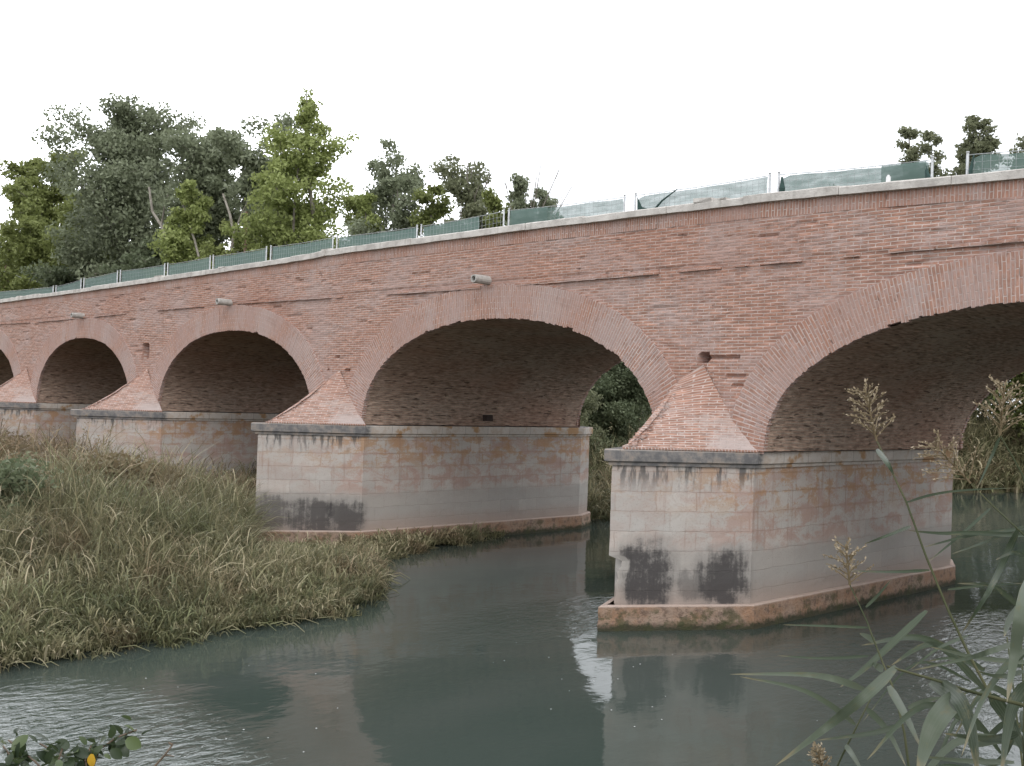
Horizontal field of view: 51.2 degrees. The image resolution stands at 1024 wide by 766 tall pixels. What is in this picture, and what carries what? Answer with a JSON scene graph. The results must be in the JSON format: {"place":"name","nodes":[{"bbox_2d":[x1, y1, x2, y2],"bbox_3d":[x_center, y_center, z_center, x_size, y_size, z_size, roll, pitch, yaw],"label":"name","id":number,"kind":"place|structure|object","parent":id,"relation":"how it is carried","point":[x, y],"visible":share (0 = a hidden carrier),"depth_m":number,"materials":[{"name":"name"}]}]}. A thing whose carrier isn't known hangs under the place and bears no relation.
{"place":"outdoors","nodes":[
{"label":"outdoors","id":0,"kind":"place"},
{"bbox_2d":[0,492,1023,765],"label":"river water","id":1,"kind":"structure","parent":0,"point":[416,670],"depth_m":16.50,"materials":[{"name":"grey liquid"}]},
{"bbox_2d":[0,484,1023,663],"bbox_3d":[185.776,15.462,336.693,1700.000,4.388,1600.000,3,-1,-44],"label":"ground","id":2,"kind":"structure","parent":0,"point":[969,487],"depth_m":29.68,"materials":[{"name":"brown soil"}]},
{"bbox_2d":[0,431,38,453],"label":"scrub bush","id":3,"kind":"object","parent":2,"relation":"on","point":[17,438],"visible":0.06,"depth_m":38.32,"materials":[{"name":"brown plant"}]},
{"bbox_2d":[4,451,43,471],"bbox_3d":[-13.726,2.946,27.881,3.270,2.352,3.550,2,-1,-26],"label":"scrub bush","id":4,"kind":"object","parent":2,"relation":"on","point":[27,454],"depth_m":28.67,"materials":[{"name":"brown plant"}]},
{"bbox_2d":[0,435,48,470],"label":"scrub bush","id":5,"kind":"object","parent":2,"relation":"on","point":[7,443],"visible":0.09,"depth_m":33.06,"materials":[{"name":"brown plant"}]},
{"bbox_2d":[0,214,59,290],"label":"tree","id":6,"kind":"object","parent":2,"relation":"on","point":[29,250],"visible":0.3,"depth_m":81.14,"materials":[{"name":"green plant"}]},
{"bbox_2d":[0,157,63,287],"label":"tree","id":7,"kind":"object","parent":2,"relation":"on","point":[21,173],"visible":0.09,"depth_m":88.31,"materials":[{"name":"green plant"}]},
{"bbox_2d":[0,452,72,535],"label":"scrub bush","id":8,"kind":"object","parent":2,"relation":"on","point":[7,469],"visible":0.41,"depth_m":23.06,"materials":[{"name":"green plant"}]},
{"bbox_2d":[2,149,87,272],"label":"tree","id":9,"kind":"object","parent":2,"relation":"on","point":[46,197],"visible":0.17,"depth_m":85.98,"materials":[{"name":"green plant"}]},
{"bbox_2d":[18,236,101,291],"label":"tree","id":10,"kind":"object","parent":2,"relation":"on","point":[54,276],"visible":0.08,"depth_m":74.19,"materials":[{"name":"green plant"}]},
{"bbox_2d":[0,715,155,765],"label":"leafy shrub","id":11,"kind":"object","parent":2,"relation":"on","point":[18,755],"visible":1,"depth_m":3.15,"materials":[{"name":"green plant"}]},
{"bbox_2d":[27,193,131,288],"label":"tree","id":12,"kind":"object","parent":2,"relation":"on","point":[50,247],"visible":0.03,"depth_m":78.44,"materials":[{"name":"green plant"}]},
{"bbox_2d":[35,447,192,498],"bbox_3d":[-10.555,2.920,27.292,3.883,2.699,3.800,3,-1,-44],"label":"scrub bush","id":13,"kind":"object","parent":2,"relation":"on","point":[116,463],"visible":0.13,"depth_m":26.72,"materials":[{"name":"green plant"}]},
{"bbox_2d":[30,92,205,284],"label":"tree","id":14,"kind":"object","parent":2,"relation":"on","point":[126,151],"visible":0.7,"depth_m":71.76,"materials":[{"name":"green plant"}]},
{"bbox_2d":[0,399,256,505],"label":"reed bed","id":15,"kind":"object","parent":2,"relation":"on","point":[43,448],"visible":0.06,"depth_m":33.64,"materials":[{"name":"green plant"}]},
{"bbox_2d":[98,228,169,282],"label":"tree","id":16,"kind":"object","parent":2,"relation":"on","point":[151,261],"visible":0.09,"depth_m":65.35,"materials":[{"name":"green plant"}]},
{"bbox_2d":[109,455,190,475],"bbox_3d":[-11.014,3.242,31.650,3.660,2.343,4.082,3,-1,-44],"label":"scrub bush","id":17,"kind":"object","parent":2,"relation":"on","point":[158,464],"visible":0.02,"depth_m":30.79,"materials":[{"name":"brown plant"}]},
{"bbox_2d":[148,187,168,232],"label":"leafless tree","id":18,"kind":"object","parent":2,"relation":"on","point":[160,223],"visible":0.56,"depth_m":66.50,"materials":[{"name":"grey plant"}]},
{"bbox_2d":[154,742,173,765],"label":"bare twig","id":19,"kind":"object","parent":2,"relation":"on","point":[163,756],"visible":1,"depth_m":3.20,"materials":[{"name":"wood"}]},
{"bbox_2d":[146,179,215,275],"bbox_3d":[-19.325,-4.056,63.580,5.559,15.915,4.817,2,-1,-18],"label":"tree","id":20,"kind":"object","parent":2,"relation":"on","point":[180,235],"visible":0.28,"depth_m":62.88,"materials":[{"name":"green plant"}]},
{"bbox_2d":[181,202,199,260],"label":"leafless tree","id":21,"kind":"object","parent":2,"relation":"on","point":[195,244],"visible":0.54,"depth_m":62.77,"materials":[{"name":"grey plant"}]},
{"bbox_2d":[0,419,410,672],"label":"reed bed","id":22,"kind":"object","parent":2,"relation":"on","point":[79,568],"visible":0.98,"depth_m":21.10,"materials":[{"name":"green plant"}]},
{"bbox_2d":[155,113,295,262],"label":"tree","id":23,"kind":"object","parent":2,"relation":"on","point":[204,167],"visible":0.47,"depth_m":65.83,"materials":[{"name":"green plant"}]},
{"bbox_2d":[199,218,258,268],"bbox_3d":[-15.313,-2.914,60.293,5.835,13.921,6.376,2,-1,6],"label":"tree","id":24,"kind":"object","parent":2,"relation":"on","point":[220,249],"visible":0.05,"depth_m":59.92,"materials":[{"name":"green plant"}]},
{"bbox_2d":[222,193,248,254],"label":"leafless tree","id":25,"kind":"object","parent":2,"relation":"on","point":[231,220],"visible":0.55,"depth_m":59.82,"materials":[{"name":"grey plant"}]},
{"bbox_2d":[244,212,247,252],"bbox_3d":[-14.823,-2.725,58.634,0.222,13.400,0.222,1,-1,40],"label":"bare pole","id":26,"kind":"object","parent":2,"relation":"on","point":[245,240],"visible":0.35,"depth_m":58.64,"materials":[{"name":"wood"}]},
{"bbox_2d":[203,110,318,256],"bbox_3d":[-14.752,-5.945,62.184,7.160,19.613,5.535,3,-1,-44],"label":"tree","id":27,"kind":"object","parent":2,"relation":"on","point":[238,151],"visible":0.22,"depth_m":61.19,"materials":[{"name":"green plant"}]},
{"bbox_2d":[222,87,358,260],"bbox_3d":[-10.830,-5.833,56.998,7.650,20.158,7.877,3,-1,-44],"label":"poplar","id":28,"kind":"object","parent":2,"relation":"on","point":[279,189],"visible":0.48,"depth_m":56.43,"materials":[{"name":"green plant"}]},
{"bbox_2d":[339,193,386,236],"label":"tree","id":29,"kind":"object","parent":2,"relation":"on","point":[350,205],"visible":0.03,"depth_m":53.60,"materials":[{"name":"green plant"}]},
{"bbox_2d":[347,191,383,234],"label":"tree","id":30,"kind":"object","parent":2,"relation":"on","point":[363,202],"visible":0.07,"depth_m":51.07,"materials":[{"name":"green plant"}]},
{"bbox_2d":[333,138,433,248],"bbox_3d":[-5.908,-3.752,51.774,5.918,16.358,6.812,3,-1,-32],"label":"tree","id":31,"kind":"object","parent":2,"relation":"on","point":[394,201],"visible":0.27,"depth_m":50.73,"materials":[{"name":"green plant"}]},
{"bbox_2d":[333,521,510,577],"bbox_3d":[-3.015,4.372,29.887,3.425,0.920,9.837,2,-1,18],"label":"sedge","id":32,"kind":"object","parent":2,"relation":"on","point":[417,542],"visible":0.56,"depth_m":30.27,"materials":[{"name":"green plant"}]},
{"bbox_2d":[406,183,455,234],"bbox_3d":[-3.938,-2.295,48.982,3.734,13.992,3.064,2,-1,23],"label":"tree","id":33,"kind":"object","parent":2,"relation":"on","point":[437,210],"visible":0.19,"depth_m":48.92,"materials":[{"name":"green plant"}]},
{"bbox_2d":[429,152,494,228],"bbox_3d":[-2.062,-2.741,46.737,3.012,14.957,3.415,3,-1,-44],"label":"tree","id":34,"kind":"object","parent":2,"relation":"on","point":[469,195],"visible":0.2,"depth_m":46.69,"materials":[{"name":"green plant"}]},
{"bbox_2d":[481,186,514,227],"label":"tree","id":35,"kind":"object","parent":2,"relation":"on","point":[492,201],"visible":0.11,"depth_m":44.45,"materials":[{"name":"green plant"}]},
{"bbox_2d":[0,168,1023,631],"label":"brick bridge","id":36,"kind":"structure","parent":2,"relation":"on","point":[428,382],"depth_m":25.15,"materials":[{"name":"brick"}]},
{"bbox_2d":[0,286,53,298],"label":"fence panel","id":37,"kind":"object","parent":36,"relation":"on","point":[8,294],"visible":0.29,"depth_m":51.95,"materials":[{"name":"metal"}]},
{"bbox_2d":[55,278,81,291],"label":"fence panel","id":38,"kind":"object","parent":36,"relation":"on","point":[73,285],"visible":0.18,"depth_m":47.94,"materials":[{"name":"metal"}]},
{"bbox_2d":[83,270,117,287],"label":"fence panel","id":39,"kind":"object","parent":36,"relation":"on","point":[111,278],"visible":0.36,"depth_m":45.56,"materials":[{"name":"metal"}]},
{"bbox_2d":[119,263,165,281],"bbox_3d":[-14.843,-3.803,42.769,0.078,1.714,4.025,3,-1,-44],"label":"fence panel","id":40,"kind":"object","parent":36,"relation":"on","point":[136,274],"visible":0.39,"depth_m":42.76,"materials":[{"name":"metal"}]},
{"bbox_2d":[167,255,210,274],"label":"fence panel","id":41,"kind":"object","parent":36,"relation":"on","point":[191,266],"visible":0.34,"depth_m":39.94,"materials":[{"name":"metal"}]},
{"bbox_2d":[212,246,266,268],"bbox_3d":[-9.565,-3.781,37.342,0.080,1.713,3.685,3,-1,-44],"label":"fence panel","id":42,"kind":"object","parent":36,"relation":"on","point":[254,256],"visible":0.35,"depth_m":37.31,"materials":[{"name":"metal"}]},
{"bbox_2d":[270,236,333,259],"bbox_3d":[-6.848,-3.755,34.551,0.086,1.708,3.675,3,-1,-44],"label":"fence panel","id":43,"kind":"object","parent":36,"relation":"on","point":[286,251],"visible":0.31,"depth_m":34.62,"materials":[{"name":"metal"}]},
{"bbox_2d":[336,225,417,247],"bbox_3d":[-4.072,-3.693,31.692,0.084,1.735,3.985,3,-1,-44],"label":"fence panel","id":44,"kind":"object","parent":36,"relation":"on","point":[370,238],"visible":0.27,"depth_m":31.69,"materials":[{"name":"metal"}]},
{"bbox_2d":[420,209,504,236],"bbox_3d":[-1.402,-3.662,28.940,0.076,1.763,3.435,3,-1,-44],"label":"fence panel","id":45,"kind":"object","parent":36,"relation":"on","point":[466,224],"visible":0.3,"depth_m":29.14,"materials":[{"name":"metal"}]},
{"bbox_2d":[508,194,625,225],"bbox_3d":[1.243,-3.611,26.198,0.103,1.773,3.935,3,-1,-44],"label":"fence panel","id":46,"kind":"object","parent":36,"relation":"on","point":[538,214],"visible":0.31,"depth_m":26.21,"materials":[{"name":"metal"}]},
{"bbox_2d":[634,172,770,209],"bbox_3d":[4.048,-3.514,23.292,0.136,1.708,3.615,3,-1,-44],"label":"fence panel","id":47,"kind":"object","parent":36,"relation":"on","point":[734,190],"visible":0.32,"depth_m":23.21,"materials":[{"name":"metal"}]},
{"bbox_2d":[777,156,933,191],"bbox_3d":[6.554,-3.402,20.709,0.143,1.823,3.275,3,-1,-44],"label":"fence panel","id":48,"kind":"object","parent":36,"relation":"on","point":[899,171],"visible":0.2,"depth_m":20.67,"materials":[{"name":"metal"}]},
{"bbox_2d":[886,175,890,181],"bbox_3d":[6.864,-3.715,19.478,0.089,0.160,0.088,3,-1,-44],"label":"plastic bottle","id":49,"kind":"object","parent":36,"relation":"on","point":[888,178],"visible":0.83,"depth_m":19.45,"materials":[{"name":"white plastic"}]},
{"bbox_2d":[965,150,1023,174],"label":"fence panel","id":50,"kind":"object","parent":36,"relation":"on","point":[985,162],"visible":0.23,"depth_m":18.81,"materials":[{"name":"metal"}]},
{"bbox_2d":[498,143,571,225],"bbox_3d":[0.834,-2.253,43.088,2.379,14.431,3.447,3,-1,-44],"label":"tree","id":51,"kind":"object","parent":2,"relation":"on","point":[516,200],"visible":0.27,"depth_m":43.27,"materials":[{"name":"green plant"}]},
{"bbox_2d":[580,386,614,457],"bbox_3d":[2.478,2.332,46.351,3.359,4.681,3.270,1,-1,35],"label":"bush","id":52,"kind":"object","parent":2,"relation":"on","point":[588,401],"visible":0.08,"depth_m":46.49,"materials":[{"name":"green plant"}]},
{"bbox_2d":[583,361,649,447],"bbox_3d":[4.734,0.828,49.398,5.079,6.744,5.324,3,-1,-44],"label":"bush","id":53,"kind":"object","parent":2,"relation":"on","point":[619,387],"visible":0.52,"depth_m":48.71,"materials":[{"name":"green plant"}]},
{"bbox_2d":[584,414,651,520],"bbox_3d":[3.435,2.793,53.882,28.504,5.279,23.310,3,-1,-44],"label":"reed bed","id":54,"kind":"object","parent":2,"relation":"on","point":[599,476],"visible":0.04,"depth_m":41.32,"materials":[{"name":"green plant"}]},
{"bbox_2d":[629,370,651,420],"bbox_3d":[6.243,0.140,58.781,6.489,7.209,5.303,2,-1,5],"label":"bush","id":55,"kind":"object","parent":2,"relation":"on","point":[648,410],"visible":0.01,"depth_m":58.16,"materials":[{"name":"green plant"}]},
{"bbox_2d":[807,741,831,765],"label":"common reed","id":56,"kind":"object","parent":2,"relation":"on","point":[820,757],"visible":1,"depth_m":2.89,"materials":[{"name":"beige plant"}]},
{"bbox_2d":[777,536,909,765],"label":"common reed","id":57,"kind":"object","parent":2,"relation":"on","point":[876,666],"visible":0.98,"depth_m":3.16,"materials":[{"name":"green plant"}]},
{"bbox_2d":[733,665,1023,765],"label":"common reed","id":58,"kind":"object","parent":2,"relation":"on","point":[950,703],"visible":0.94,"depth_m":2.52,"materials":[{"name":"green plant"}]},
{"bbox_2d":[820,697,939,765],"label":"common reed","id":59,"kind":"object","parent":2,"relation":"on","point":[884,728],"visible":0.87,"depth_m":2.85,"materials":[{"name":"green plant"}]},
{"bbox_2d":[840,378,1021,694],"bbox_3d":[1.183,1.324,2.967,0.582,2.684,0.710,2,-1,9],"label":"common reed","id":60,"kind":"object","parent":2,"relation":"on","point":[899,636],"visible":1,"depth_m":3.18,"materials":[{"name":"green plant"}]},
{"bbox_2d":[864,634,1022,765],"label":"common reed","id":61,"kind":"object","parent":2,"relation":"on","point":[936,643],"visible":0.56,"depth_m":3.39,"materials":[{"name":"green plant"}]},
{"bbox_2d":[867,647,1023,765],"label":"common reed","id":62,"kind":"object","parent":2,"relation":"on","point":[947,748],"visible":0.56,"depth_m":2.67,"materials":[{"name":"green plant"}]},
{"bbox_2d":[894,114,1001,176],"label":"poplar","id":63,"kind":"object","parent":2,"relation":"on","point":[986,145],"visible":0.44,"depth_m":69.33,"materials":[{"name":"green plant"}]},
{"bbox_2d":[909,429,1023,559],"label":"common reed","id":64,"kind":"object","parent":2,"relation":"on","point":[996,533],"visible":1,"depth_m":3.36,"materials":[{"name":"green plant"}]},
{"bbox_2d":[911,581,1023,765],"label":"common reed","id":65,"kind":"object","parent":2,"relation":"on","point":[1015,616],"visible":0.98,"depth_m":2.48,"materials":[{"name":"green plant"}]},
{"bbox_2d":[950,116,1023,421],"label":"poplar","id":66,"kind":"object","parent":2,"relation":"on","point":[985,129],"visible":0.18,"depth_m":67.64,"materials":[{"name":"green plant"}]},
{"bbox_2d":[973,389,1000,416],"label":"tree","id":67,"kind":"object","parent":2,"relation":"on","point":[989,403],"visible":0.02,"depth_m":65.12,"materials":[{"name":"green plant"}]},
{"bbox_2d":[952,401,1023,493],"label":"reed bed","id":68,"kind":"object","parent":2,"relation":"on","point":[983,435],"visible":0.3,"depth_m":62.65,"materials":[{"name":"green plant"}]},
{"bbox_2d":[958,374,1023,632],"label":"common reed","id":69,"kind":"object","parent":2,"relation":"on","point":[1004,557],"visible":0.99,"depth_m":3.28,"materials":[{"name":"green plant"}]},
{"bbox_2d":[979,372,1023,442],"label":"tree","id":70,"kind":"object","parent":2,"relation":"on","point":[1019,378],"visible":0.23,"depth_m":65.25,"materials":[{"name":"green plant"}]},
{"bbox_2d":[0,0,1023,416],"label":"sky","id":71,"kind":"structure","parent":0,"point":[640,97],"materials":[{"name":"white"}]}
]}

